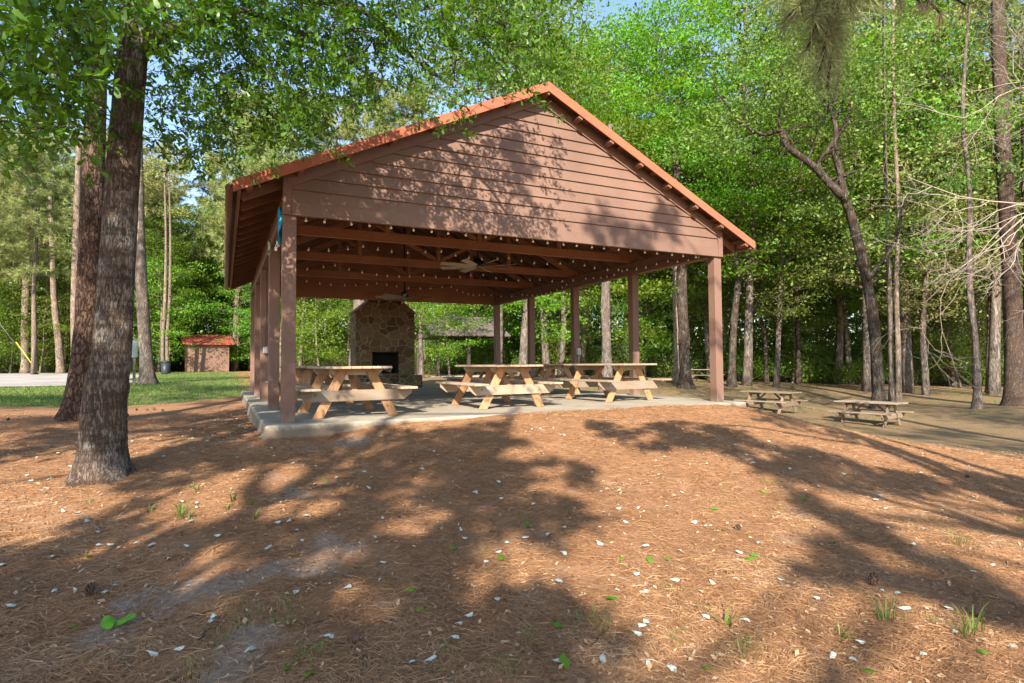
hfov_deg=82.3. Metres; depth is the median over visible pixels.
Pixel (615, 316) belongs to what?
slender tree
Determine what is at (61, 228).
pine tree
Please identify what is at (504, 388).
picnic table
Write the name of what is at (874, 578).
pine cone
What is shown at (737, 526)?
pine cone
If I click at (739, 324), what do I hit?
young tree
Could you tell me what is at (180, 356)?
shrub
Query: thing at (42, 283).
slender tree
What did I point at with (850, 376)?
shrub
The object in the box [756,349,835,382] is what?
shrub
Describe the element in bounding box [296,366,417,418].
picnic table
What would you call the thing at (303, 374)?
picnic table
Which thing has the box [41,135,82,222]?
pine tree
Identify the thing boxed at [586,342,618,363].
shrub
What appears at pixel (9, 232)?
pine tree
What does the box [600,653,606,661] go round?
fallen leaf
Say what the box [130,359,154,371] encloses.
shrub
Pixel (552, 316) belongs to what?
young tree
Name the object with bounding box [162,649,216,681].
grass tuft
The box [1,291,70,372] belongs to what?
young tree
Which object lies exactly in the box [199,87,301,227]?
pine tree
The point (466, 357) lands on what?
shrub
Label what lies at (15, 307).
young tree
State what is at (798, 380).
slender tree
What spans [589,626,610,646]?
twig
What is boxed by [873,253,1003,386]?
young tree
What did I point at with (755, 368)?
shrub
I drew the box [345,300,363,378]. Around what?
pine tree
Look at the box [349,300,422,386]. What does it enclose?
stone fireplace
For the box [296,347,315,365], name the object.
shrub
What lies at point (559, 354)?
shrub
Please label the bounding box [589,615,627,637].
grass tuft
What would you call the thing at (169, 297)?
slender tree
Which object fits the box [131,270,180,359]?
young tree
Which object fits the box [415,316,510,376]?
pavilion
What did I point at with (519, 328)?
young tree
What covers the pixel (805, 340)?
young tree
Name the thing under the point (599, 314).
broadleaf tree
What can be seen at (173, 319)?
young tree
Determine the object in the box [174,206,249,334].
broadleaf tree
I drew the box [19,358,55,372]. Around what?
shrub
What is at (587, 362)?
shrub
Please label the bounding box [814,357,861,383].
shrub
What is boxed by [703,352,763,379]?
shrub
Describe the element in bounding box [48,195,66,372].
pine tree
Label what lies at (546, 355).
broadleaf tree
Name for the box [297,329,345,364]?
shrub
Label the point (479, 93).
broadleaf tree
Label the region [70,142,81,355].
pine tree
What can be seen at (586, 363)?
shrub
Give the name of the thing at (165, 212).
slender tree
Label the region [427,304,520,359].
young tree
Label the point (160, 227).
broadleaf tree
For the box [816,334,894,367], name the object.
shrub
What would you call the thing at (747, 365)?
broadleaf tree
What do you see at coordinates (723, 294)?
broadleaf tree
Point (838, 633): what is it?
grass tuft
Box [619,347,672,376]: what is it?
shrub
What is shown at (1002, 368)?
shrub
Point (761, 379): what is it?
shrub
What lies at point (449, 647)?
grass tuft
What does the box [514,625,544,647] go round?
grass tuft
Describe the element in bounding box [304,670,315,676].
green leaf
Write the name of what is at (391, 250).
string light
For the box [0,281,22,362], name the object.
young tree
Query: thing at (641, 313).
young tree
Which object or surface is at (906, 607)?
fallen leaf
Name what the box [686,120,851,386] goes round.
forked tree
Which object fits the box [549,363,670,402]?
picnic table
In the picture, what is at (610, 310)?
broadleaf tree
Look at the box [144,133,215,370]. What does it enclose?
pine tree
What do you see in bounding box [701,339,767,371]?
shrub
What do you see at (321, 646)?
grass tuft
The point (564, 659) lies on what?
green leaf
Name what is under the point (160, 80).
sky
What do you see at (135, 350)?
park sign
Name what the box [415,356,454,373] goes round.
shrub
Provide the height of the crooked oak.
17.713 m
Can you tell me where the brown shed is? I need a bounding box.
[169,334,239,371]
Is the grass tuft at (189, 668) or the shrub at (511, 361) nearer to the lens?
the grass tuft at (189, 668)
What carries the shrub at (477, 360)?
on the ground at (992, 428)
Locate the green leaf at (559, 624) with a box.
[552,621,562,626]
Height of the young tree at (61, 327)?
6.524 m
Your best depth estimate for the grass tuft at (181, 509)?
4.93 m
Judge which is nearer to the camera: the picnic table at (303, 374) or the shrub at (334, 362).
the picnic table at (303, 374)
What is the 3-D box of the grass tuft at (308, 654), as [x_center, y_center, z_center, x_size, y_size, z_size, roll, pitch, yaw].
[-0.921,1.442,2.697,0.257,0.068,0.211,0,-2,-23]
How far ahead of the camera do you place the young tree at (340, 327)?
54.85 m
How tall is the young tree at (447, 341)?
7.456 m
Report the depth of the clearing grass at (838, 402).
29.00 m
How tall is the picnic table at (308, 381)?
0.800 m
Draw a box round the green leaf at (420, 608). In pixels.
[416,606,423,610]
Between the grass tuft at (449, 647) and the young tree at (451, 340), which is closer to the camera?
the grass tuft at (449, 647)
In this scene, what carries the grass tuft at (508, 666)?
on the ground at (992, 428)
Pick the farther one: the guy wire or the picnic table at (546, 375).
the guy wire
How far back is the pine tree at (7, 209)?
35.19 m
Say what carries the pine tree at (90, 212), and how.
on the ground at (992, 428)
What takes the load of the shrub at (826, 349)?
on the ground at (992, 428)
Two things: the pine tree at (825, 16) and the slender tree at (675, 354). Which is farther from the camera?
the slender tree at (675, 354)
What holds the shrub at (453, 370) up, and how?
on the ground at (992, 428)
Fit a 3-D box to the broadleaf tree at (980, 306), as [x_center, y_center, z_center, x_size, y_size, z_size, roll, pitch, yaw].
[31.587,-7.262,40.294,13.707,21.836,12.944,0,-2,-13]
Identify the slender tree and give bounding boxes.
[0,214,45,372]
[37,177,65,370]
[48,162,74,365]
[143,148,197,360]
[143,153,196,372]
[261,152,295,373]
[280,302,489,377]
[298,297,305,365]
[422,302,427,372]
[595,280,627,362]
[672,266,678,382]
[753,281,769,383]
[795,200,801,384]
[829,203,858,356]
[864,92,871,266]
[870,5,1023,408]
[873,234,892,367]
[882,0,894,401]
[891,0,902,401]
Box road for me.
[0,373,138,386]
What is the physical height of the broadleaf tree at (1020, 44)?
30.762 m
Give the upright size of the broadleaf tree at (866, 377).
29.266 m
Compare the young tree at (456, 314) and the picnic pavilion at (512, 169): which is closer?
the picnic pavilion at (512, 169)
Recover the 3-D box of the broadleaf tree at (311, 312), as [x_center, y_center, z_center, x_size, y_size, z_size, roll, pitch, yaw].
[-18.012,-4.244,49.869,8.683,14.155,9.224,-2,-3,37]
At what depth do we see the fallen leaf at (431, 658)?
2.72 m
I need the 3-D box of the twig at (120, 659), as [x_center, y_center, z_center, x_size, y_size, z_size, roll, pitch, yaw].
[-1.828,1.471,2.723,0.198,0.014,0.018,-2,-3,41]
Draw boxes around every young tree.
[0,249,70,359]
[0,262,69,353]
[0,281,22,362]
[0,284,64,373]
[1,244,70,348]
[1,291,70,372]
[49,295,135,363]
[131,255,220,364]
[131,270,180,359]
[133,220,249,339]
[133,241,225,371]
[134,242,242,333]
[152,279,225,370]
[175,267,249,352]
[181,246,280,349]
[183,259,250,370]
[215,285,310,345]
[280,298,353,365]
[280,299,333,357]
[296,298,353,362]
[298,298,352,356]
[314,299,352,351]
[410,302,492,375]
[418,302,488,351]
[419,303,491,361]
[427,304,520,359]
[436,302,519,362]
[482,295,570,357]
[482,306,566,351]
[492,300,539,372]
[492,305,560,346]
[506,284,601,374]
[548,294,594,344]
[554,284,622,354]
[566,294,618,372]
[591,272,691,375]
[593,265,707,376]
[610,269,731,357]
[611,271,703,339]
[621,273,703,339]
[659,233,807,364]
[689,294,743,346]
[693,282,775,360]
[723,237,833,356]
[723,240,835,377]
[741,280,858,382]
[766,266,853,355]
[772,283,861,377]
[802,265,882,358]
[827,264,893,347]
[832,251,985,385]
[832,281,917,365]
[850,275,977,354]
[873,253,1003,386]
[879,290,964,365]
[886,280,985,365]
[940,286,1002,361]
[955,292,1003,372]
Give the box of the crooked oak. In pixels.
[644,0,1023,409]
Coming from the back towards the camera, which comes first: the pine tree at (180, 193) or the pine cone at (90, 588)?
the pine tree at (180, 193)
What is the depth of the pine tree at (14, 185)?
43.11 m
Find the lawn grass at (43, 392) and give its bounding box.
[0,371,249,406]
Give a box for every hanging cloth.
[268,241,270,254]
[277,207,281,243]
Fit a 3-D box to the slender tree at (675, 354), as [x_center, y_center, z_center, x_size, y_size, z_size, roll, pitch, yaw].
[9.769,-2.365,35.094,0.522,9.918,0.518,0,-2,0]
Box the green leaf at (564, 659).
[559,653,570,667]
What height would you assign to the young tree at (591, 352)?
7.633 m
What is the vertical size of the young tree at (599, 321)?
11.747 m
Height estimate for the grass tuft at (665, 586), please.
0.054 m
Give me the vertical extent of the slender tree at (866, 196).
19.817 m
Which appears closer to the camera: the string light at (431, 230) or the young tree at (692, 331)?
the string light at (431, 230)
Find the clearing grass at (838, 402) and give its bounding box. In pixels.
[580,382,1000,418]
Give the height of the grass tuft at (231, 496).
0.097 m
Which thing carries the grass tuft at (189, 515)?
on the ground at (992, 428)
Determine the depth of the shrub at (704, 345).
51.89 m
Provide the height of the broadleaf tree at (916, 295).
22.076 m
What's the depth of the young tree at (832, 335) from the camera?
48.63 m
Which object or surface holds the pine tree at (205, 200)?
on the ground at (992, 428)
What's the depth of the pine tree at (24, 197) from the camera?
47.55 m
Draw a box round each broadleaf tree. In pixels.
[0,229,67,372]
[17,233,71,371]
[47,243,162,334]
[134,207,209,371]
[145,195,232,334]
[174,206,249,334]
[280,297,340,338]
[365,0,633,363]
[459,0,660,374]
[476,303,538,327]
[479,15,739,390]
[498,1,681,374]
[502,61,623,377]
[510,0,794,388]
[567,280,624,355]
[568,12,735,374]
[574,0,748,312]
[588,281,623,327]
[605,0,911,385]
[640,82,796,379]
[654,57,786,312]
[688,170,767,326]
[693,78,893,386]
[695,0,1023,391]
[706,10,874,378]
[724,0,932,383]
[740,0,1023,392]
[755,105,922,383]
[837,41,1023,395]
[846,0,1023,394]
[848,1,1022,386]
[872,66,1023,388]
[874,192,966,359]
[900,0,1023,320]
[931,97,1022,326]
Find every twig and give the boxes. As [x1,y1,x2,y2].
[115,652,125,666]
[187,603,232,617]
[198,620,217,640]
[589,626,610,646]
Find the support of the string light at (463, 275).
hanging from the picnic pavilion at (512, 169)
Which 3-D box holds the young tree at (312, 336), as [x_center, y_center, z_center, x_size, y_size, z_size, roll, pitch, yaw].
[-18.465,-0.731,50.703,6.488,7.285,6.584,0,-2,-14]
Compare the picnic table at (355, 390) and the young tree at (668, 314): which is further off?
the young tree at (668, 314)
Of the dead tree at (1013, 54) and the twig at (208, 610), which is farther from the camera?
the dead tree at (1013, 54)
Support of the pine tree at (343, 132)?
on the ground at (992, 428)
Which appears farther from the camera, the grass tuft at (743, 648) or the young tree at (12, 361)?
the young tree at (12, 361)
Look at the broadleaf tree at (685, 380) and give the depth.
31.75 m
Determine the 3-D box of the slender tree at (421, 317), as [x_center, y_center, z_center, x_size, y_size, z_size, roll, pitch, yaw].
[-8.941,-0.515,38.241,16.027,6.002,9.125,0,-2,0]
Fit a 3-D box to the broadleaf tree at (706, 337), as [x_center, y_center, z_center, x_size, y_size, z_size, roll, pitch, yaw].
[14.634,-7.977,42.337,12.009,22.280,12.841,1,-3,-36]
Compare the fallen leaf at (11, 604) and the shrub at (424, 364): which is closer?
the fallen leaf at (11, 604)
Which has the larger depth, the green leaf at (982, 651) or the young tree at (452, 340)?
the young tree at (452, 340)
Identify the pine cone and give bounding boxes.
[84,582,98,595]
[349,630,360,643]
[735,524,740,530]
[868,572,881,585]
[973,607,984,616]
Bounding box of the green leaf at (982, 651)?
[976,648,989,654]
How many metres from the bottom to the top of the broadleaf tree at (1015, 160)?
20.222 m
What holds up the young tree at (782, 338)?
on the ground at (992, 428)
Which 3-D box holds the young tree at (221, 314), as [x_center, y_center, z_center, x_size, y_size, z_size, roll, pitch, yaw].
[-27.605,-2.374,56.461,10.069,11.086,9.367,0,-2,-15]
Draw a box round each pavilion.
[224,81,755,439]
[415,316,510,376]
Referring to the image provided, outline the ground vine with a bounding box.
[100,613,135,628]
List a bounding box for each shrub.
[0,347,20,372]
[0,350,55,372]
[1,340,69,371]
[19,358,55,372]
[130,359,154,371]
[134,327,231,371]
[170,330,230,368]
[200,330,249,370]
[229,340,309,368]
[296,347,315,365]
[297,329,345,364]
[297,343,348,364]
[319,348,348,365]
[415,341,460,369]
[415,354,435,373]
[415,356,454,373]
[427,349,477,373]
[445,345,506,373]
[450,341,493,372]
[451,326,535,362]
[503,350,518,373]
[504,339,568,370]
[506,355,539,373]
[535,342,598,362]
[540,350,596,374]
[556,320,628,357]
[566,355,600,374]
[585,355,615,374]
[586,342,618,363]
[593,338,668,375]
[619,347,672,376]
[643,340,705,377]
[648,337,723,379]
[669,335,741,377]
[690,347,727,378]
[698,346,789,382]
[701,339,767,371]
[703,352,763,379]
[740,349,805,380]
[753,341,831,383]
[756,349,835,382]
[770,329,861,365]
[791,358,845,383]
[814,351,861,371]
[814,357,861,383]
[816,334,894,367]
[827,355,883,384]
[843,360,888,383]
[844,350,920,383]
[883,351,934,381]
[885,353,971,385]
[916,350,985,383]
[935,353,985,385]
[961,359,1003,385]
[964,351,1003,385]
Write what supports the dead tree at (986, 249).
on the ground at (992, 428)
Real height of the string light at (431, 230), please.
0.076 m
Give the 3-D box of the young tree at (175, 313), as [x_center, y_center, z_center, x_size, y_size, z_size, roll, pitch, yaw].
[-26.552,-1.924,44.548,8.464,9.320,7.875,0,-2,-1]
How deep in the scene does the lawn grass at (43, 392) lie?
19.92 m
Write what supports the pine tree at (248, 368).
on the ground at (992, 428)
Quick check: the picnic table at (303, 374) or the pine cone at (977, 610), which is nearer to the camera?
the pine cone at (977, 610)
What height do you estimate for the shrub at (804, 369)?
3.447 m
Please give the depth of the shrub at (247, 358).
52.84 m
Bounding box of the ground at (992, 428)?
[0,370,1023,682]
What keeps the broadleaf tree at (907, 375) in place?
on the ground at (992, 428)
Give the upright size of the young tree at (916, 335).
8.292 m
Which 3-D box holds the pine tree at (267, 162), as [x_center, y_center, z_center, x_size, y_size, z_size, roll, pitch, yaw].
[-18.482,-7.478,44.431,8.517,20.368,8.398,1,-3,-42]
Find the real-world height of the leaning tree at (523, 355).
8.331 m
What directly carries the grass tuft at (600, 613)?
on the ground at (992, 428)
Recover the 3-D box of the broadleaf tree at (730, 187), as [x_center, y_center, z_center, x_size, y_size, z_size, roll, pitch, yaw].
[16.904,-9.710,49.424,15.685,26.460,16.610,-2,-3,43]
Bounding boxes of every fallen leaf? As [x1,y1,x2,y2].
[4,603,16,606]
[146,650,157,655]
[244,645,255,652]
[424,655,436,660]
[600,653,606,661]
[667,664,676,672]
[828,651,836,657]
[899,606,910,610]
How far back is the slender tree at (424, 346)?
47.89 m
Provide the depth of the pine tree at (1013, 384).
24.99 m
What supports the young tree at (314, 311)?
on the ground at (992, 428)
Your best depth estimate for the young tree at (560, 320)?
61.61 m
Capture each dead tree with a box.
[848,154,1023,400]
[859,0,1023,189]
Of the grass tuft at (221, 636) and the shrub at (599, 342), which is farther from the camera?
the shrub at (599, 342)
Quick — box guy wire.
[0,324,39,373]
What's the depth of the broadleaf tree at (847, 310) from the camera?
44.96 m
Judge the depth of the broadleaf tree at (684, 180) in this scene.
43.09 m
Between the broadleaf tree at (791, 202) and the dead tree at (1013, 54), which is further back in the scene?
the broadleaf tree at (791, 202)
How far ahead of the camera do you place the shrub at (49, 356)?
50.26 m
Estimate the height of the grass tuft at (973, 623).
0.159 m
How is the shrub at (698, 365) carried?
on the ground at (992, 428)
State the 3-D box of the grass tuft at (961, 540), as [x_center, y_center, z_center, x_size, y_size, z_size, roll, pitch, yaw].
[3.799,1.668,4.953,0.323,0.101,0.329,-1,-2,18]
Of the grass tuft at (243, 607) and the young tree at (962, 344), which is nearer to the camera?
the grass tuft at (243, 607)
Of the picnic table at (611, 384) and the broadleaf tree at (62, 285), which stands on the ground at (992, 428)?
the broadleaf tree at (62, 285)
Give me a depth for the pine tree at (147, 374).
25.94 m
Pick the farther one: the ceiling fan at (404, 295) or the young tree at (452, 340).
the young tree at (452, 340)
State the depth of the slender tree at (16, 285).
46.42 m
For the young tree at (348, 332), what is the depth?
50.06 m
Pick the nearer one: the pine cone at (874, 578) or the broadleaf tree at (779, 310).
the pine cone at (874, 578)
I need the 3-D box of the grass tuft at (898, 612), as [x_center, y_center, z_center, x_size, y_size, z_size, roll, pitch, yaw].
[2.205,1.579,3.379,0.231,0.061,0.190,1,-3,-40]
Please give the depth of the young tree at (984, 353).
45.86 m
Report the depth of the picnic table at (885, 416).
20.28 m
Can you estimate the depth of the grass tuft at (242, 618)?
3.04 m
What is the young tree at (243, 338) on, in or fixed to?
on the ground at (992, 428)
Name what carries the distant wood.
on the ground at (992, 428)
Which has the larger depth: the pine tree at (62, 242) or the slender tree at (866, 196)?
the pine tree at (62, 242)
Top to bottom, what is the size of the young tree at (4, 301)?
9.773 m
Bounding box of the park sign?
[132,338,137,385]
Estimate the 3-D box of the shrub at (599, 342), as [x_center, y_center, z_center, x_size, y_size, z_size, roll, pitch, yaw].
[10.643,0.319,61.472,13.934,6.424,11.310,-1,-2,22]
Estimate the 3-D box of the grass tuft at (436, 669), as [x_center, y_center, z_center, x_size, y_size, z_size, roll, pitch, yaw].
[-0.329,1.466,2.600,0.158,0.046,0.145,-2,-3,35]
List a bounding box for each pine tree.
[0,115,52,244]
[0,116,64,280]
[0,116,77,373]
[0,122,78,372]
[0,127,65,372]
[0,156,39,273]
[2,181,70,372]
[19,178,34,372]
[23,122,204,383]
[33,176,73,346]
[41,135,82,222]
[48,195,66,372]
[51,120,167,277]
[54,2,106,421]
[56,131,174,217]
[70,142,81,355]
[131,155,177,360]
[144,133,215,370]
[144,170,184,248]
[178,89,261,370]
[182,158,232,325]
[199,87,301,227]
[207,113,297,275]
[210,168,250,370]
[233,80,339,351]
[308,90,362,356]
[325,70,406,148]
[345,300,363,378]
[371,82,433,302]
[754,0,989,114]
[984,146,995,392]
[990,0,1023,405]
[1020,89,1023,326]
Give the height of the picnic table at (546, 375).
0.800 m
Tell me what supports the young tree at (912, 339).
on the ground at (992, 428)
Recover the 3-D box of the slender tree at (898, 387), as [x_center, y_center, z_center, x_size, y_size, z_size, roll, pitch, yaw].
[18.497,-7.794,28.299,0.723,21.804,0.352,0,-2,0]
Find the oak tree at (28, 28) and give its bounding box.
[0,0,596,487]
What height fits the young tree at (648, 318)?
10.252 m
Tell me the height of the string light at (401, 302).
0.134 m
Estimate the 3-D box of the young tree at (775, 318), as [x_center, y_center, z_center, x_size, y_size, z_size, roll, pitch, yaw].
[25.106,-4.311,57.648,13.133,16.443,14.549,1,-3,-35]
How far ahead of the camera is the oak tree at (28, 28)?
6.24 m
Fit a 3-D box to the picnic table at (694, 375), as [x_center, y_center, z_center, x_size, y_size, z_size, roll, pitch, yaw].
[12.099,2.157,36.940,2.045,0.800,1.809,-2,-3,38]
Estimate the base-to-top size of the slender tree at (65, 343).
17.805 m
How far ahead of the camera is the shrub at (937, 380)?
43.57 m
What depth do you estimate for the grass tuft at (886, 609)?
3.34 m
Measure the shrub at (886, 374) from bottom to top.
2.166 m
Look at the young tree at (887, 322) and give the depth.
58.66 m
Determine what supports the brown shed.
on the ground at (992, 428)
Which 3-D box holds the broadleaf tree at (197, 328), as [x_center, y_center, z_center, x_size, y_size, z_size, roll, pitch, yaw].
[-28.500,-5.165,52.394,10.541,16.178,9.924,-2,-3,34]
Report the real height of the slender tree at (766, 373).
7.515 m
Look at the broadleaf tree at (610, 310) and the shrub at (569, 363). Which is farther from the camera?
the broadleaf tree at (610, 310)
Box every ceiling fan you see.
[375,228,432,300]
[440,250,516,272]
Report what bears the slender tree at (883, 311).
on the ground at (992, 428)
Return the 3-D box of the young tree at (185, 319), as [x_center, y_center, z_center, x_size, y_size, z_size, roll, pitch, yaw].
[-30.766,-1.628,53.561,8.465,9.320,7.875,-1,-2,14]
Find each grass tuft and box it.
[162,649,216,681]
[171,502,187,518]
[173,505,195,519]
[175,498,191,513]
[203,627,241,648]
[225,596,261,617]
[225,607,257,627]
[229,490,241,501]
[246,509,262,519]
[263,603,302,623]
[273,592,303,606]
[280,609,322,631]
[285,645,332,669]
[302,637,336,663]
[419,656,454,681]
[435,634,461,656]
[485,651,522,676]
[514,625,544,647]
[566,603,603,630]
[589,603,617,619]
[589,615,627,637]
[655,623,690,643]
[656,577,682,593]
[703,602,738,627]
[718,633,759,663]
[737,635,766,653]
[830,619,854,638]
[868,593,902,622]
[879,609,914,623]
[922,613,950,623]
[940,525,973,538]
[946,531,981,549]
[946,615,989,638]
[951,602,997,633]
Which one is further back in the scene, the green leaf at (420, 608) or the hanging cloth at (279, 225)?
the hanging cloth at (279, 225)
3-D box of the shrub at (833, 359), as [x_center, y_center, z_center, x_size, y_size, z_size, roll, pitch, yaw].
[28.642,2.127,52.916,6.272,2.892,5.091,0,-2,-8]
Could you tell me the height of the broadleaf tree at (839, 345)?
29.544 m
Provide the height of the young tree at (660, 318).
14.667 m
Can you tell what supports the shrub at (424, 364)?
on the ground at (992, 428)
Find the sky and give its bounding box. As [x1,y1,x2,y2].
[0,0,1023,339]
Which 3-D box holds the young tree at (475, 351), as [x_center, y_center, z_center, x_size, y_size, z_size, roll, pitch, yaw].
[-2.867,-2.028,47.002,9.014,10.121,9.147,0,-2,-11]
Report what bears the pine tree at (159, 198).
on the ground at (992, 428)
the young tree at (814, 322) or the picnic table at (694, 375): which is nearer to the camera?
the picnic table at (694, 375)
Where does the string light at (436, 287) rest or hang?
hanging from the picnic pavilion at (512, 169)
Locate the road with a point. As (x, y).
(41, 379)
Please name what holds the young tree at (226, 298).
on the ground at (992, 428)
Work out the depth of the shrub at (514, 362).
46.03 m
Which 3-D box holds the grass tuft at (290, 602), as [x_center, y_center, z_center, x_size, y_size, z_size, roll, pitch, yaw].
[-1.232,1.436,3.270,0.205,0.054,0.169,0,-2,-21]
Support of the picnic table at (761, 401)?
on the ground at (992, 428)
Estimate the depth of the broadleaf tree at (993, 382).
33.37 m
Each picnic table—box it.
[265,366,345,399]
[266,366,369,404]
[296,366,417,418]
[435,365,562,409]
[443,364,524,395]
[502,364,592,394]
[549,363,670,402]
[691,369,724,380]
[733,390,807,413]
[828,400,913,427]
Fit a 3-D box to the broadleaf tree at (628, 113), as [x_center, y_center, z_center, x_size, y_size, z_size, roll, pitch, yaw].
[9.411,-11.168,47.176,17.639,28.755,18.737,-1,-2,4]
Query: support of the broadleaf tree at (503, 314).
on the ground at (992, 428)
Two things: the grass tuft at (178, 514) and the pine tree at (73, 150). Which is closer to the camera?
the grass tuft at (178, 514)
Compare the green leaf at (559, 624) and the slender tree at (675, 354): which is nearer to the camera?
the green leaf at (559, 624)
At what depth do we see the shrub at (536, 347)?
53.45 m
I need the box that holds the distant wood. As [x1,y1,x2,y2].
[192,294,1002,350]
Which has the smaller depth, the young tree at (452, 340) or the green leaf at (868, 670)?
the green leaf at (868, 670)
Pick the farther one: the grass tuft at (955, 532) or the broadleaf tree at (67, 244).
the broadleaf tree at (67, 244)
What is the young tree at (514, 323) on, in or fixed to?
on the ground at (992, 428)
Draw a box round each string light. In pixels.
[280,278,567,296]
[280,297,486,306]
[296,244,699,270]
[296,264,625,281]
[299,217,704,257]
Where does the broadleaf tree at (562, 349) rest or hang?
on the ground at (992, 428)
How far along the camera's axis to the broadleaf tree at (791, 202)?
47.64 m
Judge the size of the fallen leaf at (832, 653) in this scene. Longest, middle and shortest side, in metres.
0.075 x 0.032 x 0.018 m
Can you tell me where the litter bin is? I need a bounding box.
[160,360,170,373]
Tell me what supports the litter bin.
on the ground at (992, 428)
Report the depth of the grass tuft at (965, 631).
3.12 m
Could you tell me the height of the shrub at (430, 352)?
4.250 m
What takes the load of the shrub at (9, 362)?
on the ground at (992, 428)
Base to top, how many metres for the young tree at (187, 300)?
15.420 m
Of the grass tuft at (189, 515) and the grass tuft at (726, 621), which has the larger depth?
the grass tuft at (189, 515)
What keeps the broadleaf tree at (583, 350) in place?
on the ground at (992, 428)
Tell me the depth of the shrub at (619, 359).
45.34 m
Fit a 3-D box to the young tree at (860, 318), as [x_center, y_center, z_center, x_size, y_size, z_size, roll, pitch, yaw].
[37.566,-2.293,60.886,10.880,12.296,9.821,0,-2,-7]
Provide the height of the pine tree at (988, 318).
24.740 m
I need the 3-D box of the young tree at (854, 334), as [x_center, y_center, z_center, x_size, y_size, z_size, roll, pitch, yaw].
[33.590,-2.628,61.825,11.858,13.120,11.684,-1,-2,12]
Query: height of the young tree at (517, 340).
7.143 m
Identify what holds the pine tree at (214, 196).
on the ground at (992, 428)
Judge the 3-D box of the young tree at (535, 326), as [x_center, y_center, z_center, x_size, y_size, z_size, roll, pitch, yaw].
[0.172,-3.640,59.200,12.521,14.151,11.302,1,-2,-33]
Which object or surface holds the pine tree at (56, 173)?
on the ground at (992, 428)
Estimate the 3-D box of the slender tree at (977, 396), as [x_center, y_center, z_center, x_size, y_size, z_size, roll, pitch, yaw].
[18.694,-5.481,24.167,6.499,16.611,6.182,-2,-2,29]
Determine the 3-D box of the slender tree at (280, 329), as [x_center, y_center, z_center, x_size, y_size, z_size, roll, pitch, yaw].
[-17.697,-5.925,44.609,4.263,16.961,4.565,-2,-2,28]
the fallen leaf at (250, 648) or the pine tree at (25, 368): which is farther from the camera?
the pine tree at (25, 368)
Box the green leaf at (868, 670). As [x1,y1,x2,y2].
[861,668,876,672]
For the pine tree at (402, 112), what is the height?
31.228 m
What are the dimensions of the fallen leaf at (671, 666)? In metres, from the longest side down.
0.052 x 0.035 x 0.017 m
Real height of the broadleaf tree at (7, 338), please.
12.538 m
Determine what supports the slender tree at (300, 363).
on the ground at (992, 428)
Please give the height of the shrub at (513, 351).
4.733 m
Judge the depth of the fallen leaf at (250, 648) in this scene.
2.79 m
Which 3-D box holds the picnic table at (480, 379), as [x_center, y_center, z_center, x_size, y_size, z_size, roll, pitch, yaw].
[-0.628,1.011,15.644,1.809,0.800,2.045,1,-2,-28]
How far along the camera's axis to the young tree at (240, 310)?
48.82 m
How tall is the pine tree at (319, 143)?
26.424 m
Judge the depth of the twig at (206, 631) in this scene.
2.95 m
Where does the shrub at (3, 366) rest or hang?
on the ground at (992, 428)
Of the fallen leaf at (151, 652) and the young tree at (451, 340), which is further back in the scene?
the young tree at (451, 340)
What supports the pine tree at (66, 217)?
on the ground at (992, 428)
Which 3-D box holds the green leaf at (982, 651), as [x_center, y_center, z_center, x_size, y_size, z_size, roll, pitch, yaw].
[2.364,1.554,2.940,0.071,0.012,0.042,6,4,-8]
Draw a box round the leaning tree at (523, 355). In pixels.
[488,292,598,375]
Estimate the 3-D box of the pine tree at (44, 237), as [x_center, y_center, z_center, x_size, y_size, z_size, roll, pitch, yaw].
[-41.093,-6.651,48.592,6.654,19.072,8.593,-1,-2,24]
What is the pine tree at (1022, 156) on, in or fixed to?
on the ground at (992, 428)
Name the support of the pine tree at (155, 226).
on the ground at (992, 428)
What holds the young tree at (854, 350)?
on the ground at (992, 428)
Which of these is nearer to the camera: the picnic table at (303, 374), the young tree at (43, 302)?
the picnic table at (303, 374)
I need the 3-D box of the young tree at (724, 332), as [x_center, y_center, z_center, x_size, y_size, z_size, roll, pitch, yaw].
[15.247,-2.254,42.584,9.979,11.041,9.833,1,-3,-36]
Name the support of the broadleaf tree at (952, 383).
on the ground at (992, 428)
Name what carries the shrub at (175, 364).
on the ground at (992, 428)
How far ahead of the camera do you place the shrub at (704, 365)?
43.82 m
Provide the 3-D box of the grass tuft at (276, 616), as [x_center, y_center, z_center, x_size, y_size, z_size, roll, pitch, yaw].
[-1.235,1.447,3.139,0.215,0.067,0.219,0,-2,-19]
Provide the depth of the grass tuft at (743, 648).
2.88 m
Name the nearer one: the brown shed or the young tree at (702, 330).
the brown shed
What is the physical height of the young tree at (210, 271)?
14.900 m
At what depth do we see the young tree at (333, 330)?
55.29 m
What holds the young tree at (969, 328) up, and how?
on the ground at (992, 428)
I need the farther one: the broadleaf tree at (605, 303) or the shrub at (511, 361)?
the shrub at (511, 361)
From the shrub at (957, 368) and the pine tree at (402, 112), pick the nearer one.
the shrub at (957, 368)
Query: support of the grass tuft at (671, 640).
on the ground at (992, 428)
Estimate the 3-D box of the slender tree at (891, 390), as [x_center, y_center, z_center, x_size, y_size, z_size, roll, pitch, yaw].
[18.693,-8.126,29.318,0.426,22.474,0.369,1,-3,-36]
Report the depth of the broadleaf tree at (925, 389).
32.63 m
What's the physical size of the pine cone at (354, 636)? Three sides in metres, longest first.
0.062 x 0.062 x 0.052 m

